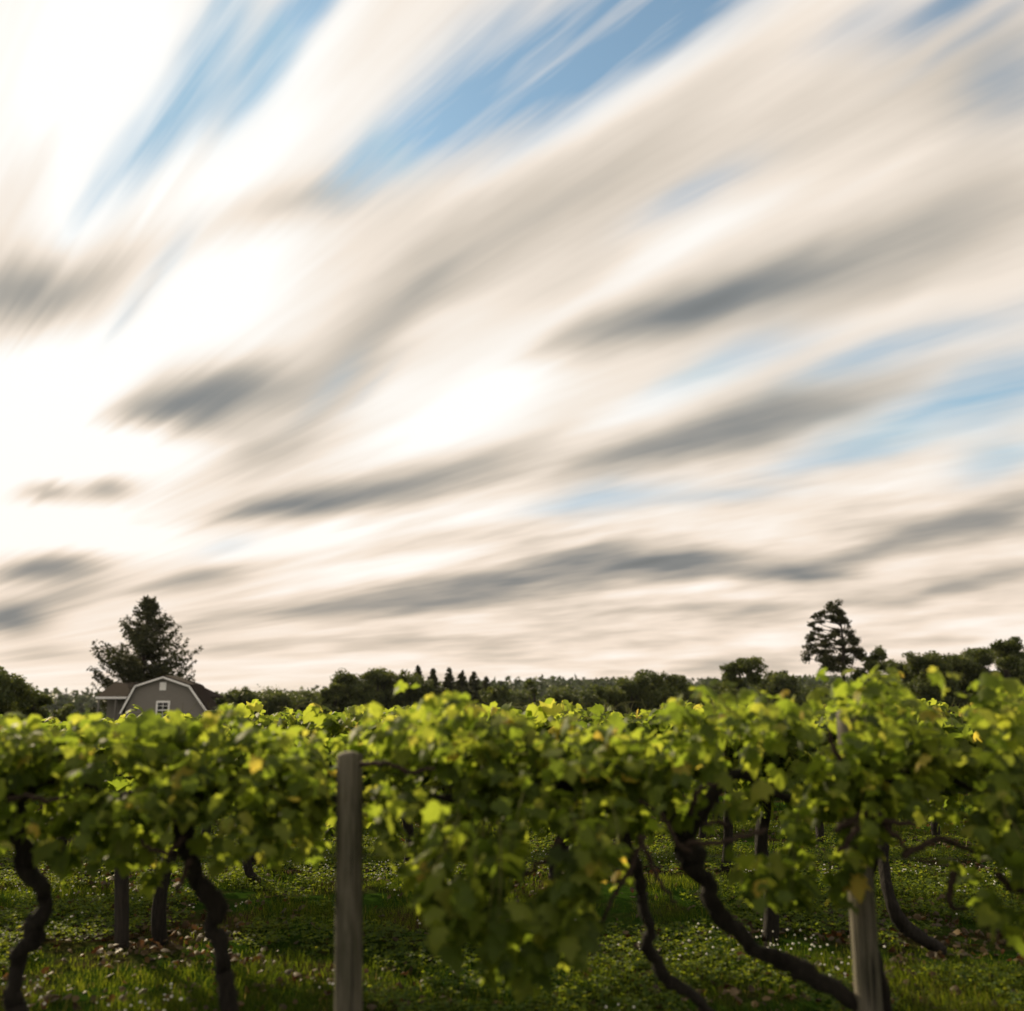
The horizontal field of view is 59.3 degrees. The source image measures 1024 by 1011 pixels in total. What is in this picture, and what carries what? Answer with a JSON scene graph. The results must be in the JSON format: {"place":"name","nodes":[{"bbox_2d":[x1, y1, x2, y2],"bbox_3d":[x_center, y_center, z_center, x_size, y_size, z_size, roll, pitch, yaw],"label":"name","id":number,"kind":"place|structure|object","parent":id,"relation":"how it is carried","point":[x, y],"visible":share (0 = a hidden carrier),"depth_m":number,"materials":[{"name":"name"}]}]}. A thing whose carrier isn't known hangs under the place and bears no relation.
{"place":"outdoors","nodes":[
{"label":"outdoors","id":0,"kind":"place"},
{"bbox_2d":[0,713,1023,1010],"bbox_3d":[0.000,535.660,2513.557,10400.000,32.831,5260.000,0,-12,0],"label":"ground","id":1,"kind":"structure","parent":0,"point":[374,897],"depth_m":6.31,"materials":[{"name":"green plant"}]},
{"bbox_2d":[0,666,41,717],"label":"broadleaf tree","id":2,"kind":"object","parent":1,"relation":"on","point":[12,688],"visible":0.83,"depth_m":60.33,"materials":[{"name":"green plant"}]},
{"bbox_2d":[14,691,53,722],"bbox_3d":[-34.438,15.744,64.043,3.338,5.019,2.476,-7,-14,30],"label":"broadleaf tree","id":3,"kind":"object","parent":1,"relation":"on","point":[41,702],"visible":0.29,"depth_m":64.17,"materials":[{"name":"green plant"}]},
{"bbox_2d":[3,718,64,804],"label":"grape vine","id":4,"kind":"object","parent":1,"relation":"on","point":[46,724],"visible":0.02,"depth_m":6.79,"materials":[{"name":"green plant"}]},
{"bbox_2d":[0,720,76,841],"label":"grape vine","id":5,"kind":"object","parent":1,"relation":"on","point":[48,748],"visible":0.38,"depth_m":3.70,"materials":[{"name":"green plant"}]},
{"bbox_2d":[42,716,61,724],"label":"grape vine","id":6,"kind":"object","parent":1,"relation":"on","point":[56,721],"visible":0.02,"depth_m":11.74,"materials":[{"name":"green plant"}]},
{"bbox_2d":[49,703,78,721],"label":"broadleaf tree","id":7,"kind":"object","parent":1,"relation":"on","point":[66,710],"visible":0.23,"depth_m":87.09,"materials":[{"name":"green plant"}]},
{"bbox_2d":[3,714,126,852],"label":"grape vine","id":8,"kind":"object","parent":1,"relation":"on","point":[61,725],"visible":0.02,"depth_m":9.17,"materials":[{"name":"green plant"}]},
{"bbox_2d":[0,712,177,1010],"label":"grape vine","id":9,"kind":"object","parent":1,"relation":"on","point":[24,782],"visible":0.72,"depth_m":3.73,"materials":[{"name":"green plant"}]},
{"bbox_2d":[114,867,128,948],"bbox_3d":[-2.764,2.742,6.369,0.097,1.275,0.106,-5,-12,-1],"label":"wooden post","id":10,"kind":"object","parent":1,"relation":"on","point":[121,912],"visible":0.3,"depth_m":6.32,"materials":[{"name":"grey wood"}]},
{"bbox_2d":[86,595,202,718],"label":"spruce tree","id":11,"kind":"object","parent":1,"relation":"on","point":[134,667],"visible":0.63,"depth_m":82.16,"materials":[{"name":"green plant"}]},
{"bbox_2d":[5,715,305,946],"bbox_3d":[-2.507,2.462,6.592,2.533,1.821,1.336,0,-12,-2],"label":"grape vine","id":12,"kind":"object","parent":1,"relation":"on","point":[158,917],"visible":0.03,"depth_m":6.33,"materials":[{"name":"green plant"}]},
{"bbox_2d":[95,675,223,723],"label":"house","id":13,"kind":"structure","parent":1,"relation":"on","point":[162,694],"depth_m":68.53,"materials":[{"name":"beige wood"}]},
{"bbox_2d":[155,701,169,717],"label":"window","id":14,"kind":"structure","parent":13,"relation":"in","point":[161,706],"depth_m":68.28,"materials":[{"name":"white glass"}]},
{"bbox_2d":[201,825,210,839],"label":"grape vine","id":15,"kind":"object","parent":1,"relation":"on","point":[205,830],"depth_m":11.63,"materials":[{"name":"green plant"}]},
{"bbox_2d":[215,692,237,706],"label":"broadleaf tree","id":16,"kind":"object","parent":1,"relation":"on","point":[229,698],"visible":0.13,"depth_m":146.87,"materials":[{"name":"green plant"}]},
{"bbox_2d":[125,699,355,884],"bbox_3d":[-2.539,2.810,8.771,2.533,1.814,1.336,0,-12,0],"label":"grape vine","id":17,"kind":"object","parent":1,"relation":"on","point":[260,721],"visible":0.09,"depth_m":8.79,"materials":[{"name":"green plant"}]},
{"bbox_2d":[226,686,270,720],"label":"broadleaf tree","id":18,"kind":"object","parent":1,"relation":"on","point":[245,695],"visible":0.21,"depth_m":151.54,"materials":[{"name":"green plant"}]},
{"bbox_2d":[198,716,322,869],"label":"grape vine","id":19,"kind":"object","parent":1,"relation":"on","point":[253,859],"depth_m":9.12,"materials":[{"name":"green plant"}]},
{"bbox_2d":[0,680,535,1010],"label":"grape vine","id":20,"kind":"object","parent":1,"relation":"on","point":[205,784],"visible":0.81,"depth_m":3.73,"materials":[{"name":"green plant"}]},
{"bbox_2d":[250,684,294,696],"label":"broadleaf tree","id":21,"kind":"object","parent":1,"relation":"on","point":[265,692],"visible":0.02,"depth_m":231.82,"materials":[{"name":"green plant"}]},
{"bbox_2d":[260,692,294,718],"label":"broadleaf tree","id":22,"kind":"object","parent":1,"relation":"on","point":[277,702],"visible":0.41,"depth_m":156.73,"materials":[{"name":"green plant"}]},
{"bbox_2d":[272,686,320,704],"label":"broadleaf tree","id":23,"kind":"object","parent":1,"relation":"on","point":[305,694],"visible":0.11,"depth_m":204.13,"materials":[{"name":"green plant"}]},
{"bbox_2d":[281,695,315,716],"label":"broadleaf tree","id":24,"kind":"object","parent":1,"relation":"on","point":[298,700],"visible":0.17,"depth_m":162.96,"materials":[{"name":"green plant"}]},
{"bbox_2d":[309,689,321,700],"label":"broadleaf tree","id":25,"kind":"object","parent":1,"relation":"on","point":[316,694],"visible":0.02,"depth_m":228.76,"materials":[{"name":"green plant"}]},
{"bbox_2d":[327,825,334,840],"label":"grape vine","id":26,"kind":"object","parent":1,"relation":"on","point":[331,834],"visible":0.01,"depth_m":11.78,"materials":[{"name":"green plant"}]},
{"bbox_2d":[317,682,347,713],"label":"broadleaf tree","id":27,"kind":"object","parent":1,"relation":"on","point":[331,694],"visible":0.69,"depth_m":136.52,"materials":[{"name":"green plant"}]},
{"bbox_2d":[334,751,362,1010],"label":"wooden post","id":28,"kind":"object","parent":1,"relation":"on","point":[348,991],"visible":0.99,"depth_m":3.75,"materials":[{"name":"grey wood"}]},
{"bbox_2d":[230,725,472,841],"bbox_3d":[-1.074,2.465,6.470,2.749,1.740,1.561,1,-12,-3],"label":"grape vine","id":29,"kind":"object","parent":1,"relation":"on","point":[331,758],"visible":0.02,"depth_m":6.41,"materials":[{"name":"green plant"}]},
{"bbox_2d":[330,668,375,715],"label":"broadleaf tree","id":30,"kind":"object","parent":1,"relation":"on","point":[356,686],"visible":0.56,"depth_m":138.87,"materials":[{"name":"green plant"}]},
{"bbox_2d":[357,667,406,713],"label":"broadleaf tree","id":31,"kind":"object","parent":1,"relation":"on","point":[374,677],"visible":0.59,"depth_m":142.39,"materials":[{"name":"green plant"}]},
{"bbox_2d":[323,703,444,863],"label":"grape vine","id":32,"kind":"object","parent":1,"relation":"on","point":[408,828],"visible":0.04,"depth_m":9.18,"materials":[{"name":"green plant"}]},
{"bbox_2d":[376,669,427,709],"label":"broadleaf tree","id":33,"kind":"object","parent":1,"relation":"on","point":[408,679],"visible":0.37,"depth_m":144.47,"materials":[{"name":"green plant"}]},
{"bbox_2d":[414,665,423,683],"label":"conifer","id":34,"kind":"object","parent":1,"relation":"on","point":[418,670],"visible":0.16,"depth_m":157.32,"materials":[{"name":"green plant"}]},
{"bbox_2d":[409,679,444,706],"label":"broadleaf tree","id":35,"kind":"object","parent":1,"relation":"on","point":[428,685],"visible":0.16,"depth_m":146.98,"materials":[{"name":"green plant"}]},
{"bbox_2d":[427,668,441,698],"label":"conifer","id":36,"kind":"object","parent":1,"relation":"on","point":[433,676],"visible":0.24,"depth_m":160.70,"materials":[{"name":"green plant"}]},
{"bbox_2d":[438,667,455,695],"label":"conifer","id":37,"kind":"object","parent":1,"relation":"on","point":[448,682],"visible":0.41,"depth_m":164.44,"materials":[{"name":"green plant"}]},
{"bbox_2d":[379,704,516,721],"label":"grape vine","id":38,"kind":"object","parent":1,"relation":"on","point":[405,707],"depth_m":11.98,"materials":[{"name":"green plant"}]},
{"bbox_2d":[294,701,612,825],"bbox_3d":[-0.380,2.404,6.503,2.625,1.937,1.353,0,-12,1],"label":"grape vine","id":39,"kind":"object","parent":1,"relation":"on","point":[328,721],"visible":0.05,"depth_m":6.73,"materials":[{"name":"green plant"}]},
{"bbox_2d":[446,670,474,709],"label":"conifer","id":40,"kind":"object","parent":1,"relation":"on","point":[460,685],"visible":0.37,"depth_m":156.59,"materials":[{"name":"green plant"}]},
{"bbox_2d":[241,689,714,1010],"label":"grape vine","id":41,"kind":"object","parent":1,"relation":"on","point":[489,788],"visible":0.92,"depth_m":3.45,"materials":[{"name":"green plant"}]},
{"bbox_2d":[467,671,488,705],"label":"conifer","id":42,"kind":"object","parent":1,"relation":"on","point":[473,682],"visible":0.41,"depth_m":160.18,"materials":[{"name":"green plant"}]},
{"bbox_2d":[481,676,490,705],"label":"conifer","id":43,"kind":"object","parent":1,"relation":"on","point":[485,684],"visible":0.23,"depth_m":164.43,"materials":[{"name":"green plant"}]},
{"bbox_2d":[478,683,515,707],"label":"broadleaf tree","id":44,"kind":"object","parent":1,"relation":"on","point":[498,695],"visible":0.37,"depth_m":146.08,"materials":[{"name":"green plant"}]},
{"bbox_2d":[493,688,521,709],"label":"broadleaf tree","id":45,"kind":"object","parent":1,"relation":"on","point":[512,695],"visible":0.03,"depth_m":196.34,"materials":[{"name":"green plant"}]},
{"bbox_2d":[12,671,1010,712],"bbox_3d":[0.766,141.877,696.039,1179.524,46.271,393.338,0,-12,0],"label":"forest","id":46,"kind":"object","parent":1,"relation":"on","point":[81,703],"visible":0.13,"depth_m":535.32,"materials":[{"name":"green plant"}]},
{"bbox_2d":[0,816,1023,1010],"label":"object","id":47,"kind":"object","parent":1,"relation":"on","point":[140,943],"visible":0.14,"depth_m":6.17,"materials":[{"name":"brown plant"}]},
{"bbox_2d":[0,818,1023,1010],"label":"white clover","id":48,"kind":"object","parent":1,"relation":"on","point":[620,937],"visible":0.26,"depth_m":6.50,"materials":[{"name":"green plant"}]},
{"bbox_2d":[509,688,542,711],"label":"broadleaf tree","id":49,"kind":"object","parent":1,"relation":"on","point":[522,697],"visible":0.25,"depth_m":231.70,"materials":[{"name":"green plant"}]},
{"bbox_2d":[522,678,539,711],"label":"broadleaf tree","id":50,"kind":"object","parent":1,"relation":"on","point":[533,693],"visible":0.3,"depth_m":117.44,"materials":[{"name":"green plant"}]},
{"bbox_2d":[382,698,693,881],"bbox_3d":[0.291,2.392,6.509,2.533,1.961,1.336,0,-12,1],"label":"grape vine","id":51,"kind":"object","parent":1,"relation":"on","point":[536,715],"visible":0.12,"depth_m":6.48,"materials":[{"name":"green plant"}]},
{"bbox_2d":[538,683,581,705],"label":"broadleaf tree","id":52,"kind":"object","parent":1,"relation":"on","point":[552,688],"visible":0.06,"depth_m":181.11,"materials":[{"name":"green plant"}]},
{"bbox_2d":[539,687,581,713],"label":"broadleaf tree","id":53,"kind":"object","parent":1,"relation":"on","point":[558,695],"visible":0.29,"depth_m":140.57,"materials":[{"name":"green plant"}]},
{"bbox_2d":[499,699,655,850],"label":"grape vine","id":54,"kind":"object","parent":1,"relation":"on","point":[599,710],"visible":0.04,"depth_m":9.22,"materials":[{"name":"green plant"}]},
{"bbox_2d":[576,683,604,710],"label":"broadleaf tree","id":55,"kind":"object","parent":1,"relation":"on","point":[589,697],"visible":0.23,"depth_m":196.12,"materials":[{"name":"green plant"}]},
{"bbox_2d":[592,685,629,715],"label":"broadleaf tree","id":56,"kind":"object","parent":1,"relation":"on","point":[612,697],"visible":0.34,"depth_m":121.38,"materials":[{"name":"green plant"}]},
{"bbox_2d":[601,669,663,714],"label":"broadleaf tree","id":57,"kind":"object","parent":1,"relation":"on","point":[634,687],"visible":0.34,"depth_m":127.17,"materials":[{"name":"green plant"}]},
{"bbox_2d":[635,669,681,710],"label":"broadleaf tree","id":58,"kind":"object","parent":1,"relation":"on","point":[668,688],"visible":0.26,"depth_m":131.75,"materials":[{"name":"green plant"}]},
{"bbox_2d":[630,708,707,840],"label":"grape vine","id":59,"kind":"object","parent":1,"relation":"on","point":[701,834],"depth_m":11.82,"materials":[{"name":"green plant"}]},
{"bbox_2d":[674,674,696,704],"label":"broadleaf tree","id":60,"kind":"object","parent":1,"relation":"on","point":[686,692],"visible":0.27,"depth_m":136.25,"materials":[{"name":"green plant"}]},
{"bbox_2d":[694,684,712,704],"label":"broadleaf tree","id":61,"kind":"object","parent":1,"relation":"on","point":[697,700],"visible":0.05,"depth_m":178.12,"materials":[{"name":"green plant"}]},
{"bbox_2d":[584,702,826,871],"bbox_3d":[2.033,2.987,9.157,2.625,1.962,1.353,0,-12,0],"label":"grape vine","id":62,"kind":"object","parent":1,"relation":"on","point":[727,833],"visible":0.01,"depth_m":9.12,"materials":[{"name":"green plant"}]},
{"bbox_2d":[698,681,732,706],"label":"broadleaf tree","id":63,"kind":"object","parent":1,"relation":"on","point":[718,688],"visible":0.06,"depth_m":126.47,"materials":[{"name":"green plant"}]},
{"bbox_2d":[719,656,768,707],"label":"broadleaf tree","id":64,"kind":"object","parent":1,"relation":"on","point":[739,666],"visible":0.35,"depth_m":92.95,"materials":[{"name":"green plant"}]},
{"bbox_2d":[576,698,946,943],"bbox_3d":[1.746,2.392,6.532,2.749,1.973,1.561,0,-12,2],"label":"grape vine","id":65,"kind":"object","parent":1,"relation":"on","point":[771,915],"visible":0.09,"depth_m":6.49,"materials":[{"name":"green plant"}]},
{"bbox_2d":[517,673,1023,1010],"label":"grape vine","id":66,"kind":"object","parent":1,"relation":"on","point":[666,770],"visible":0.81,"depth_m":3.71,"materials":[{"name":"green plant"}]},
{"bbox_2d":[751,670,805,706],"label":"broadleaf tree","id":67,"kind":"object","parent":1,"relation":"on","point":[775,683],"visible":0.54,"depth_m":164.85,"materials":[{"name":"green plant"}]},
{"bbox_2d":[766,689,807,701],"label":"broadleaf tree","id":68,"kind":"object","parent":1,"relation":"on","point":[799,695],"depth_m":190.47,"materials":[{"name":"green plant"}]},
{"bbox_2d":[815,821,824,841],"bbox_3d":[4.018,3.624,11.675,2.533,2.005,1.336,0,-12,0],"label":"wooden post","id":69,"kind":"object","parent":1,"relation":"on","point":[819,833],"depth_m":11.65,"materials":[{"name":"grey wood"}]},
{"bbox_2d":[797,680,851,704],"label":"broadleaf tree","id":70,"kind":"object","parent":1,"relation":"on","point":[809,689],"visible":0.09,"depth_m":190.94,"materials":[{"name":"green plant"}]},
{"bbox_2d":[800,598,867,704],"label":"pine tree","id":71,"kind":"object","parent":1,"relation":"on","point":[828,660],"visible":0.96,"depth_m":98.66,"materials":[{"name":"green plant"}]},
{"bbox_2d":[693,703,1023,956],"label":"grape vine","id":72,"kind":"object","parent":1,"relation":"on","point":[903,924],"visible":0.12,"depth_m":6.28,"materials":[{"name":"green plant"}]},
{"bbox_2d":[836,711,882,1010],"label":"wooden post","id":73,"kind":"object","parent":1,"relation":"on","point":[866,963],"visible":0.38,"depth_m":3.77,"materials":[{"name":"grey wood"}]},
{"bbox_2d":[11,787,970,792],"bbox_3d":[0.000,1.256,3.980,8.401,0.027,0.003,0,-12,0],"label":"trellis wire","id":74,"kind":"object","parent":73,"relation":"attached to","point":[430,787],"visible":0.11,"depth_m":3.98,"materials":[{"name":"grey metal"}]},
{"bbox_2d":[0,853,993,859],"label":"trellis wire","id":75,"kind":"object","parent":73,"relation":"attached to","point":[548,853],"visible":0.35,"depth_m":3.92,"materials":[{"name":"grey metal"}]},
{"bbox_2d":[850,645,889,695],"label":"broadleaf tree","id":76,"kind":"object","parent":1,"relation":"on","point":[874,658],"visible":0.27,"depth_m":96.04,"materials":[{"name":"green plant"}]},
{"bbox_2d":[744,663,1023,1010],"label":"grape vine","id":77,"kind":"object","parent":1,"relation":"on","point":[888,802],"visible":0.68,"depth_m":3.70,"materials":[{"name":"green plant"}]},
{"bbox_2d":[800,698,972,870],"bbox_3d":[3.798,2.958,9.135,2.749,2.004,1.561,0,-12,0],"label":"grape vine","id":78,"kind":"object","parent":1,"relation":"on","point":[941,705],"visible":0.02,"depth_m":9.16,"materials":[{"name":"green plant"}]},
{"bbox_2d":[882,658,921,698],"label":"broadleaf tree","id":79,"kind":"object","parent":1,"relation":"on","point":[899,666],"visible":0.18,"depth_m":116.48,"materials":[{"name":"green plant"}]},
{"bbox_2d":[901,651,960,709],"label":"broadleaf tree","id":80,"kind":"object","parent":1,"relation":"on","point":[922,687],"visible":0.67,"depth_m":106.91,"materials":[{"name":"green plant"}]},
{"bbox_2d":[909,707,962,841],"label":"grape vine","id":81,"kind":"object","parent":1,"relation":"on","point":[934,831],"visible":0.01,"depth_m":11.62,"materials":[{"name":"green plant"}]},
{"bbox_2d":[883,666,1023,956],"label":"grape vine","id":82,"kind":"object","parent":1,"relation":"on","point":[1001,785],"visible":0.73,"depth_m":3.64,"materials":[{"name":"green plant"}]},
{"bbox_2d":[922,650,985,713],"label":"broadleaf tree","id":83,"kind":"object","parent":1,"relation":"on","point":[970,669],"visible":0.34,"depth_m":110.70,"materials":[{"name":"green plant"}]},
{"bbox_2d":[947,703,976,724],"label":"grape vine","id":84,"kind":"object","parent":1,"relation":"on","point":[958,719],"visible":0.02,"depth_m":9.12,"materials":[{"name":"green plant"}]},
{"bbox_2d":[955,646,995,701],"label":"broadleaf tree","id":85,"kind":"object","parent":1,"relation":"on","point":[982,656],"visible":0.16,"depth_m":114.59,"materials":[{"name":"green plant"}]},
{"bbox_2d":[937,705,1014,833],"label":"grape vine","id":86,"kind":"object","parent":1,"relation":"on","point":[964,728],"visible":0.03,"depth_m":6.56,"materials":[{"name":"green plant"}]},
{"bbox_2d":[988,636,1023,702],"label":"broadleaf tree","id":87,"kind":"object","parent":1,"relation":"on","point":[1007,654],"visible":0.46,"depth_m":107.38,"materials":[{"name":"green plant"}]},
{"bbox_2d":[994,648,1023,688],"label":"broadleaf tree","id":88,"kind":"object","parent":1,"relation":"on","point":[1002,669],"visible":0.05,"depth_m":112.33,"materials":[{"name":"green plant"}]},
{"bbox_2d":[0,0,1023,696],"label":"sky","id":89,"kind":"structure","parent":0,"point":[497,339],"materials":[{"name":"white"}]}
]}

